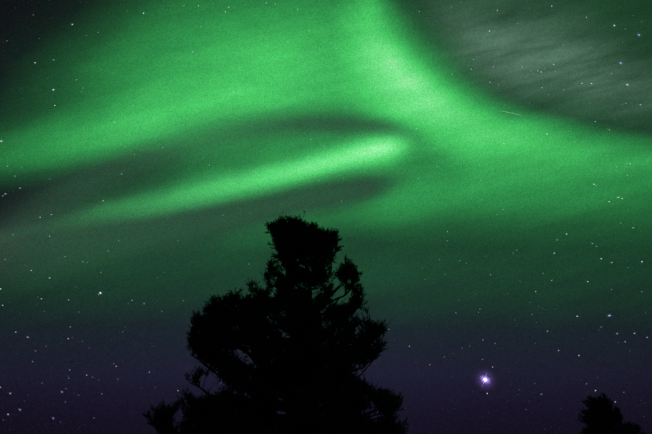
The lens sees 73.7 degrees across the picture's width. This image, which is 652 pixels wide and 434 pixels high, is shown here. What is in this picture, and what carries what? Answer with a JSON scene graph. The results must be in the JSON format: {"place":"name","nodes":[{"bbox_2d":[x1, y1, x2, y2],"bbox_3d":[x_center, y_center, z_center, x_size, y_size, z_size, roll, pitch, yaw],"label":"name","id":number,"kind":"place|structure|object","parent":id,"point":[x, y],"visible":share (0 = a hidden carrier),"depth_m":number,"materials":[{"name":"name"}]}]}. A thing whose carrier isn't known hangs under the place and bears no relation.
{"place":"outdoors","nodes":[
{"label":"outdoors","id":0,"kind":"place"},
{"bbox_2d":[142,213,408,433],"bbox_3d":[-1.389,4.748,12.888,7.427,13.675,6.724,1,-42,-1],"label":"pine tree","id":1,"kind":"object","parent":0,"point":[299,378],"visible":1,"depth_m":12.41,"materials":[{"name":"black plant"}]},
{"bbox_2d":[0,0,651,433],"label":"sky","id":2,"kind":"structure","parent":0,"point":[484,167],"materials":[{"name":"green"}]},
{"bbox_2d":[577,392,646,433],"bbox_3d":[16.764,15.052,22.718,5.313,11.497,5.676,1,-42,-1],"label":"pine tree","id":3,"kind":"object","parent":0,"point":[603,415],"visible":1,"depth_m":25.51,"materials":[{"name":"black plant"}]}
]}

